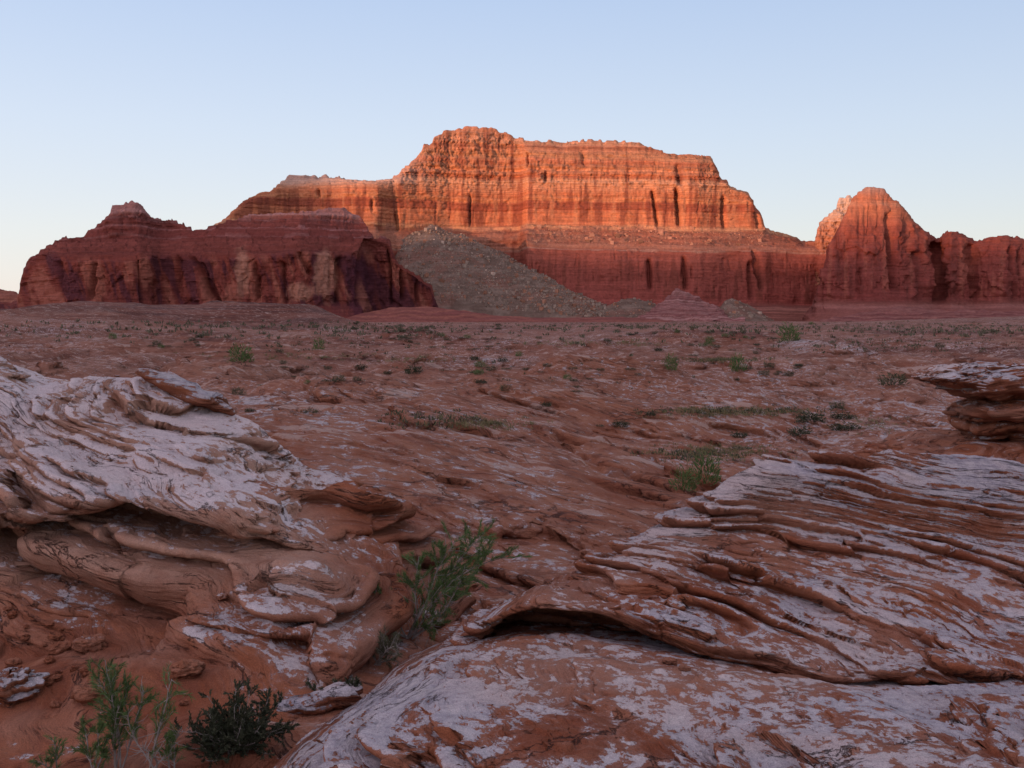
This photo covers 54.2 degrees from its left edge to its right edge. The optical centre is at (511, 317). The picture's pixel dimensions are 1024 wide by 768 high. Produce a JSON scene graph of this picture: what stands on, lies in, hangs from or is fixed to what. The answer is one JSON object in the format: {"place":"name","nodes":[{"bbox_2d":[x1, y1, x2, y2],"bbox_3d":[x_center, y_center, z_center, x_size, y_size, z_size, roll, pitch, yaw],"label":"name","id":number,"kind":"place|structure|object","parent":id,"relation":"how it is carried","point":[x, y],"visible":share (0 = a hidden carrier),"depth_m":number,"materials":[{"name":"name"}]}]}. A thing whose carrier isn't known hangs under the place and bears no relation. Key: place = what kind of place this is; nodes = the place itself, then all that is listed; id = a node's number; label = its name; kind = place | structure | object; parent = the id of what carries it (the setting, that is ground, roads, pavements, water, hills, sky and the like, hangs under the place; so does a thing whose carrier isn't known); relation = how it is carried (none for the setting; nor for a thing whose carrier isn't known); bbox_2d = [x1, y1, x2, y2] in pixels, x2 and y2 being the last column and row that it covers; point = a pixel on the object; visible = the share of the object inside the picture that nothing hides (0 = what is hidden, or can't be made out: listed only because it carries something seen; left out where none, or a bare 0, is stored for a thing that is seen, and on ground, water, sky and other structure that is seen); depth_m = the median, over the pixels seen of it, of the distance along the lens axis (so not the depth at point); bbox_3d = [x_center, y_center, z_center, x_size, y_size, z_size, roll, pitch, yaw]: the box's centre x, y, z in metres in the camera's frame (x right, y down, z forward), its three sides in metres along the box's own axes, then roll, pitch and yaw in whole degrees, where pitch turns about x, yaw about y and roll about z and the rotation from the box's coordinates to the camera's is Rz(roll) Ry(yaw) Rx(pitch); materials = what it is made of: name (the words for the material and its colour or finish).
{"place":"outdoors","nodes":[
{"label":"outdoors","id":0,"kind":"place"},
{"bbox_2d":[0,289,17,302],"bbox_3d":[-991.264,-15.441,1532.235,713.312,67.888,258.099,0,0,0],"label":"hill","id":1,"kind":"structure","parent":0,"point":[8,296],"depth_m":1481.39,"materials":[{"name":"stone"}]},
{"bbox_2d":[395,224,602,317],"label":"talus slope","id":2,"kind":"structure","parent":0,"point":[460,304],"depth_m":1287.26,"materials":[{"name":"stone"}]},
{"bbox_2d":[396,224,773,320],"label":"talus boulders","id":3,"kind":"object","parent":2,"relation":"on","point":[573,296],"visible":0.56,"depth_m":1289.81,"materials":[{"name":"stone"}]},
{"bbox_2d":[346,306,669,321],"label":"banded hill","id":4,"kind":"structure","parent":0,"point":[414,314],"depth_m":987.85,"materials":[{"name":"stone"}]},
{"bbox_2d":[0,300,1023,759],"bbox_3d":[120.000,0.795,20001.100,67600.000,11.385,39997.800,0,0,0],"label":"ground","id":5,"kind":"structure","parent":0,"point":[566,490],"depth_m":32.19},
{"bbox_2d":[0,667,49,707],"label":"loose rock","id":6,"kind":"object","parent":5,"relation":"on","point":[17,684],"visible":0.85,"depth_m":5.12,"materials":[{"name":"stone"}]},
{"bbox_2d":[107,332,116,338],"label":"desert shrub","id":7,"kind":"object","parent":5,"relation":"on","point":[113,336],"visible":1,"depth_m":134.33,"materials":[{"name":"green plant"}]},
{"bbox_2d":[152,340,162,344],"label":"desert shrub","id":8,"kind":"object","parent":5,"relation":"on","point":[156,342],"visible":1,"depth_m":101.47,"materials":[{"name":"green plant"}]},
{"bbox_2d":[0,200,438,317],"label":"mesa","id":9,"kind":"structure","parent":5,"relation":"on","point":[342,262],"depth_m":1031.88,"materials":[{"name":"stone"}]},
{"bbox_2d":[0,356,445,628],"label":"rock outcrop","id":10,"kind":"object","parent":5,"relation":"on","point":[71,449],"visible":0.65,"depth_m":7.42,"materials":[{"name":"stone"}]},
{"bbox_2d":[135,368,235,415],"bbox_3d":[-2.832,0.642,8.747,0.846,0.419,0.464,0,0,0],"label":"loose rock","id":11,"kind":"object","parent":10,"relation":"on","point":[181,388],"visible":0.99,"depth_m":8.59,"materials":[{"name":"stone"}]},
{"bbox_2d":[163,678,299,767],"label":"dark bush","id":12,"kind":"object","parent":5,"relation":"on","point":[238,732],"visible":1,"depth_m":4.69,"materials":[{"name":"green plant"}]},
{"bbox_2d":[0,480,476,767],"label":"rock bank","id":13,"kind":"object","parent":5,"relation":"on","point":[142,590],"visible":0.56,"depth_m":6.16,"materials":[{"name":"stone"}]},
{"bbox_2d":[3,605,12,610],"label":"loose rock","id":14,"kind":"object","parent":13,"relation":"on","point":[7,608],"visible":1,"depth_m":6.20,"materials":[{"name":"stone"}]},
{"bbox_2d":[7,610,17,618],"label":"loose rock","id":15,"kind":"object","parent":13,"relation":"on","point":[12,614],"visible":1,"depth_m":6.13,"materials":[{"name":"stone"}]},
{"bbox_2d":[4,657,21,667],"bbox_3d":[-2.814,1.948,5.643,0.094,0.055,0.077,0,0,-24],"label":"loose rock","id":16,"kind":"object","parent":13,"relation":"on","point":[13,662],"visible":0.82,"depth_m":5.62,"materials":[{"name":"stone"}]},
{"bbox_2d":[20,634,30,640],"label":"loose rock","id":17,"kind":"object","parent":13,"relation":"on","point":[25,637],"visible":1,"depth_m":5.95,"materials":[{"name":"stone"}]},
{"bbox_2d":[25,733,68,767],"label":"tamarisk shrub","id":18,"kind":"object","parent":13,"relation":"on","point":[49,759],"visible":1,"depth_m":4.37,"materials":[{"name":"green plant"}]},
{"bbox_2d":[44,677,53,686],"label":"loose rock","id":19,"kind":"object","parent":13,"relation":"on","point":[49,681],"visible":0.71,"depth_m":5.26,"materials":[{"name":"stone"}]},
{"bbox_2d":[43,655,55,663],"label":"loose rock","id":20,"kind":"object","parent":13,"relation":"on","point":[50,659],"visible":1,"depth_m":5.54,"materials":[{"name":"stone"}]},
{"bbox_2d":[44,622,54,626],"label":"loose rock","id":21,"kind":"object","parent":13,"relation":"on","point":[49,624],"visible":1,"depth_m":6.05,"materials":[{"name":"stone"}]},
{"bbox_2d":[47,631,62,640],"bbox_3d":[-2.739,1.907,5.994,0.093,0.053,0.075,0,0,27],"label":"loose rock","id":22,"kind":"object","parent":13,"relation":"on","point":[56,636],"visible":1,"depth_m":5.97,"materials":[{"name":"stone"}]},
{"bbox_2d":[49,701,60,707],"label":"loose rock","id":23,"kind":"object","parent":13,"relation":"on","point":[54,704],"visible":1,"depth_m":5.08,"materials":[{"name":"stone"}]},
{"bbox_2d":[50,674,62,681],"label":"loose rock","id":24,"kind":"object","parent":13,"relation":"on","point":[57,677],"visible":0.95,"depth_m":5.33,"materials":[{"name":"stone"}]},
{"bbox_2d":[47,642,71,654],"bbox_3d":[-2.644,1.942,5.851,0.145,0.082,0.111,0,0,-43],"label":"loose rock","id":25,"kind":"object","parent":13,"relation":"on","point":[57,648],"visible":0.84,"depth_m":5.83,"materials":[{"name":"stone"}]},
{"bbox_2d":[70,665,78,671],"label":"loose rock","id":26,"kind":"object","parent":13,"relation":"on","point":[74,668],"visible":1,"depth_m":5.42,"materials":[{"name":"stone"}]},
{"bbox_2d":[80,668,88,673],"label":"loose rock","id":27,"kind":"object","parent":13,"relation":"on","point":[82,670],"visible":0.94,"depth_m":5.37,"materials":[{"name":"stone"}]},
{"bbox_2d":[71,633,106,654],"bbox_3d":[-2.475,1.912,5.873,0.188,0.122,0.164,0,0,0],"label":"loose rock","id":28,"kind":"object","parent":13,"relation":"on","point":[84,644],"visible":0.99,"depth_m":5.82,"materials":[{"name":"stone"}]},
{"bbox_2d":[70,681,107,705],"bbox_3d":[-2.173,1.933,5.144,0.180,0.113,0.179,0,0,0],"label":"loose rock","id":29,"kind":"object","parent":13,"relation":"on","point":[82,694],"visible":0.66,"depth_m":5.10,"materials":[{"name":"stone"}]},
{"bbox_2d":[69,715,112,767],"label":"tamarisk shrub","id":30,"kind":"object","parent":13,"relation":"on","point":[98,748],"visible":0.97,"depth_m":4.42,"materials":[{"name":"green plant"}]},
{"bbox_2d":[83,657,161,767],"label":"tamarisk shrub","id":31,"kind":"object","parent":13,"relation":"on","point":[114,714],"visible":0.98,"depth_m":4.45,"materials":[{"name":"green plant"}]},
{"bbox_2d":[121,662,195,767],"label":"tamarisk shrub","id":32,"kind":"object","parent":13,"relation":"on","point":[160,722],"visible":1,"depth_m":4.38,"materials":[{"name":"green plant"}]},
{"bbox_2d":[154,730,187,767],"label":"tamarisk shrub","id":33,"kind":"object","parent":13,"relation":"on","point":[169,737],"visible":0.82,"depth_m":4.40,"materials":[{"name":"green plant"}]},
{"bbox_2d":[179,699,188,705],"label":"loose rock","id":34,"kind":"object","parent":13,"relation":"on","point":[183,702],"visible":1,"depth_m":5.15,"materials":[{"name":"stone"}]},
{"bbox_2d":[169,658,205,679],"bbox_3d":[-1.766,1.907,5.420,0.188,0.116,0.161,0,0,0],"label":"loose rock","id":35,"kind":"object","parent":13,"relation":"on","point":[183,668],"visible":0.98,"depth_m":5.38,"materials":[{"name":"stone"}]},
{"bbox_2d":[216,593,228,600],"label":"loose rock","id":36,"kind":"object","parent":13,"relation":"on","point":[222,596],"visible":1,"depth_m":6.13,"materials":[{"name":"stone"}]},
{"bbox_2d":[276,682,362,715],"bbox_3d":[-1.004,2.008,5.237,0.464,0.146,0.234,0,0,-21],"label":"loose rock","id":37,"kind":"object","parent":13,"relation":"on","point":[331,697],"visible":0.94,"depth_m":5.18,"materials":[{"name":"stone"}]},
{"bbox_2d":[372,516,530,645],"bbox_3d":[-0.525,1.793,6.664,1.356,0.917,0.569,0,0,5],"label":"tamarisk shrub","id":38,"kind":"object","parent":13,"relation":"on","point":[453,591],"visible":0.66,"depth_m":6.60,"materials":[{"name":"green plant"}]},
{"bbox_2d":[231,386,246,394],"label":"desert shrub","id":39,"kind":"object","parent":5,"relation":"on","point":[238,392],"visible":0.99,"depth_m":29.89,"materials":[{"name":"green plant"}]},
{"bbox_2d":[227,342,254,362],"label":"desert shrub","id":40,"kind":"object","parent":5,"relation":"on","point":[244,355],"visible":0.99,"depth_m":58.92,"materials":[{"name":"green plant"}]},
{"bbox_2d":[298,407,321,413],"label":"desert shrub","id":41,"kind":"object","parent":5,"relation":"on","point":[306,411],"visible":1,"depth_m":16.95,"materials":[{"name":"green plant"}]},
{"bbox_2d":[312,337,325,349],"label":"desert shrub","id":42,"kind":"object","parent":5,"relation":"on","point":[320,343],"visible":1,"depth_m":102.48,"materials":[{"name":"green plant"}]},
{"bbox_2d":[304,676,361,690],"bbox_3d":[-0.956,1.976,5.353,0.331,0.167,0.146,0,0,0],"label":"shrub","id":43,"kind":"object","parent":5,"relation":"on","point":[356,682],"visible":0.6,"depth_m":5.35,"materials":[{"name":"green plant"}]},
{"bbox_2d":[332,373,344,381],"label":"desert shrub","id":44,"kind":"object","parent":5,"relation":"on","point":[340,378],"visible":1,"depth_m":35.03,"materials":[{"name":"green plant"}]},
{"bbox_2d":[355,362,367,369],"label":"desert shrub","id":45,"kind":"object","parent":5,"relation":"on","point":[364,366],"visible":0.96,"depth_m":74.51,"materials":[{"name":"green plant"}]},
{"bbox_2d":[372,625,404,667],"bbox_3d":[-0.729,1.961,5.982,0.438,0.295,0.278,0,0,45],"label":"tamarisk shrub","id":46,"kind":"object","parent":5,"relation":"on","point":[385,646],"visible":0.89,"depth_m":5.97,"materials":[{"name":"green plant"}]},
{"bbox_2d":[404,362,423,373],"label":"desert shrub","id":47,"kind":"object","parent":5,"relation":"on","point":[407,370],"visible":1,"depth_m":57.15,"materials":[{"name":"green plant"}]},
{"bbox_2d":[458,415,486,420],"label":"desert shrub","id":48,"kind":"object","parent":5,"relation":"on","point":[471,417],"visible":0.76,"depth_m":19.25,"materials":[{"name":"green plant"}]},
{"bbox_2d":[472,368,483,374],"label":"desert shrub","id":49,"kind":"object","parent":5,"relation":"on","point":[475,373],"visible":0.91,"depth_m":35.43,"materials":[{"name":"green plant"}]},
{"bbox_2d":[473,360,485,366],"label":"desert shrub","id":50,"kind":"object","parent":5,"relation":"on","point":[478,363],"visible":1,"depth_m":61.44,"materials":[{"name":"green plant"}]},
{"bbox_2d":[474,379,488,383],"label":"desert shrub","id":51,"kind":"object","parent":5,"relation":"on","point":[477,380],"visible":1,"depth_m":32.23,"materials":[{"name":"green plant"}]},
{"bbox_2d":[484,364,497,370],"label":"desert shrub","id":52,"kind":"object","parent":5,"relation":"on","point":[489,368],"visible":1,"depth_m":56.00,"materials":[{"name":"green plant"}]},
{"bbox_2d":[497,355,509,361],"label":"desert shrub","id":53,"kind":"object","parent":5,"relation":"on","point":[504,360],"visible":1,"depth_m":70.05,"materials":[{"name":"green plant"}]},
{"bbox_2d":[499,383,510,390],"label":"desert shrub","id":54,"kind":"object","parent":5,"relation":"on","point":[501,386],"visible":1,"depth_m":29.98,"materials":[{"name":"green plant"}]},
{"bbox_2d":[0,318,1023,362],"bbox_3d":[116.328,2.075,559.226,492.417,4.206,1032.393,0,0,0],"label":"ground cover","id":55,"kind":"object","parent":5,"relation":"on","point":[638,326],"visible":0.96,"depth_m":210.22,"materials":[{"name":"green plant"}]},
{"bbox_2d":[214,126,825,320],"bbox_3d":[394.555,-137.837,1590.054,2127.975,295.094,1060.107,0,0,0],"label":"mesa","id":56,"kind":"structure","parent":5,"relation":"on","point":[490,187],"depth_m":1428.52,"materials":[{"name":"stone"}]},
{"bbox_2d":[173,338,910,464],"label":"grass","id":57,"kind":"structure","parent":5,"relation":"on","point":[492,421],"depth_m":29.04,"materials":[{"name":"green plant"}]},
{"bbox_2d":[539,401,551,406],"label":"desert shrub","id":58,"kind":"object","parent":5,"relation":"on","point":[548,404],"visible":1,"depth_m":28.18,"materials":[{"name":"green plant"}]},
{"bbox_2d":[562,373,571,378],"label":"desert shrub","id":59,"kind":"object","parent":5,"relation":"on","point":[566,376],"visible":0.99,"depth_m":39.11,"materials":[{"name":"green plant"}]},
{"bbox_2d":[179,330,1020,464],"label":"weeds","id":60,"kind":"object","parent":5,"relation":"on","point":[670,410],"visible":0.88,"depth_m":31.28,"materials":[{"name":"green plant"}]},
{"bbox_2d":[612,418,629,426],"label":"desert shrub","id":61,"kind":"object","parent":5,"relation":"on","point":[624,424],"visible":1,"depth_m":27.84,"materials":[{"name":"green plant"}]},
{"bbox_2d":[272,614,1023,767],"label":"rock slab","id":62,"kind":"object","parent":5,"relation":"on","point":[519,694],"visible":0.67,"depth_m":4.45,"materials":[{"name":"stone"}]},
{"bbox_2d":[662,657,677,665],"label":"loose rock","id":63,"kind":"object","parent":62,"relation":"on","point":[669,660],"visible":1,"depth_m":5.27,"materials":[{"name":"stone"}]},
{"bbox_2d":[678,664,690,671],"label":"loose rock","id":64,"kind":"object","parent":62,"relation":"on","point":[684,667],"visible":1,"depth_m":4.98,"materials":[{"name":"stone"}]},
{"bbox_2d":[645,411,656,415],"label":"desert shrub","id":65,"kind":"object","parent":5,"relation":"on","point":[650,413],"visible":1,"depth_m":28.81,"materials":[{"name":"green plant"}]},
{"bbox_2d":[662,353,678,370],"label":"desert shrub","id":66,"kind":"object","parent":5,"relation":"on","point":[670,367],"visible":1,"depth_m":43.13,"materials":[{"name":"green plant"}]},
{"bbox_2d":[668,463,705,491],"bbox_3d":[2.776,2.546,15.972,0.491,0.454,0.527,0,0,-40],"label":"desert shrub","id":67,"kind":"object","parent":5,"relation":"on","point":[685,476],"visible":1,"depth_m":15.97,"materials":[{"name":"green plant"}]},
{"bbox_2d":[690,449,722,485],"bbox_3d":[3.255,2.503,16.844,0.597,0.608,0.641,0,0,20],"label":"desert shrub","id":68,"kind":"object","parent":5,"relation":"on","point":[717,472],"visible":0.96,"depth_m":16.82,"materials":[{"name":"green plant"}]},
{"bbox_2d":[704,341,713,345],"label":"desert shrub","id":69,"kind":"object","parent":5,"relation":"on","point":[706,342],"visible":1,"depth_m":90.44,"materials":[{"name":"green plant"}]},
{"bbox_2d":[437,449,1023,684],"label":"rock ledge","id":70,"kind":"object","parent":5,"relation":"on","point":[901,568],"visible":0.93,"depth_m":6.77,"materials":[{"name":"stone"}]},
{"bbox_2d":[728,352,747,371],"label":"desert shrub","id":71,"kind":"object","parent":5,"relation":"on","point":[734,366],"visible":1,"depth_m":55.96,"materials":[{"name":"green plant"}]},
{"bbox_2d":[729,431,749,437],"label":"desert shrub","id":72,"kind":"object","parent":5,"relation":"on","point":[739,434],"visible":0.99,"depth_m":28.37,"materials":[{"name":"green plant"}]},
{"bbox_2d":[732,445,753,449],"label":"desert shrub","id":73,"kind":"object","parent":5,"relation":"on","point":[743,448],"visible":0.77,"depth_m":25.67,"materials":[{"name":"green plant"}]},
{"bbox_2d":[756,369,768,375],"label":"desert shrub","id":74,"kind":"object","parent":5,"relation":"on","point":[766,373],"visible":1,"depth_m":55.12,"materials":[{"name":"green plant"}]},
{"bbox_2d":[763,361,774,367],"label":"desert shrub","id":75,"kind":"object","parent":5,"relation":"on","point":[769,365],"visible":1,"depth_m":58.64,"materials":[{"name":"green plant"}]},
{"bbox_2d":[776,321,800,341],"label":"desert shrub","id":76,"kind":"object","parent":5,"relation":"on","point":[796,334],"visible":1,"depth_m":89.35,"materials":[{"name":"green plant"}]},
{"bbox_2d":[786,424,813,436],"bbox_3d":[8.059,3.140,28.073,0.774,0.358,0.780,0,0,30],"label":"desert shrub","id":77,"kind":"object","parent":5,"relation":"on","point":[793,432],"visible":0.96,"depth_m":28.02,"materials":[{"name":"green plant"}]},
{"bbox_2d":[793,408,826,423],"bbox_3d":[9.271,3.030,31.080,1.082,0.495,1.073,0,0,18],"label":"desert shrub","id":78,"kind":"object","parent":5,"relation":"on","point":[803,418],"visible":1,"depth_m":31.00,"materials":[{"name":"green plant"}]},
{"bbox_2d":[829,400,845,408],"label":"desert shrub","id":79,"kind":"object","parent":5,"relation":"on","point":[835,405],"visible":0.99,"depth_m":35.04,"materials":[{"name":"green plant"}]},
{"bbox_2d":[829,410,858,419],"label":"desert shrub","id":80,"kind":"object","parent":5,"relation":"on","point":[840,417],"visible":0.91,"depth_m":31.70,"materials":[{"name":"green plant"}]},
{"bbox_2d":[826,421,861,430],"bbox_3d":[9.597,3.089,28.744,0.990,0.327,0.998,0,0,-26],"label":"desert shrub","id":81,"kind":"object","parent":5,"relation":"on","point":[839,426],"visible":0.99,"depth_m":28.70,"materials":[{"name":"green plant"}]},
{"bbox_2d":[877,371,908,385],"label":"desert shrub","id":82,"kind":"object","parent":5,"relation":"on","point":[891,379],"visible":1,"depth_m":47.61,"materials":[{"name":"green plant"}]},
{"bbox_2d":[851,361,1023,463],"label":"balanced rock","id":83,"kind":"object","parent":5,"relation":"on","point":[985,414],"visible":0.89,"depth_m":11.77,"materials":[{"name":"stone"}]},
{"bbox_2d":[934,343,944,347],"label":"desert shrub","id":84,"kind":"object","parent":5,"relation":"on","point":[938,344],"visible":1,"depth_m":106.79,"materials":[{"name":"green plant"}]},
{"bbox_2d":[0,0,1023,292],"label":"sky","id":85,"kind":"structure","parent":0,"point":[186,111],"materials":[{"name":"blue"}]},
{"bbox_2d":[604,298,655,317],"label":"talus slope","id":86,"kind":"structure","parent":0,"point":[623,305],"depth_m":1259.75,"materials":[{"name":"gravel"}]},
{"bbox_2d":[637,288,744,320],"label":"banded hill","id":87,"kind":"structure","parent":0,"point":[677,304],"depth_m":1191.59,"materials":[{"name":"stone"}]},
{"bbox_2d":[713,298,772,320],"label":"talus slope","id":88,"kind":"structure","parent":0,"point":[729,306],"depth_m":1241.71,"materials":[{"name":"gravel"}]},
{"bbox_2d":[814,195,851,284],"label":"rock tower","id":89,"kind":"structure","parent":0,"point":[829,224],"depth_m":1419.55,"materials":[{"name":"stone"}]},
{"bbox_2d":[802,187,1023,320],"bbox_3d":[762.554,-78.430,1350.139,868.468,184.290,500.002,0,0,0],"label":"butte","id":90,"kind":"object","parent":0,"point":[884,250],"visible":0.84,"depth_m":1239.62,"materials":[{"name":"stone"}]},
{"bbox_2d":[820,306,1023,321],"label":"banded hill","id":91,"kind":"structure","parent":0,"point":[896,313],"depth_m":1067.26,"materials":[{"name":"stone"}]}
]}

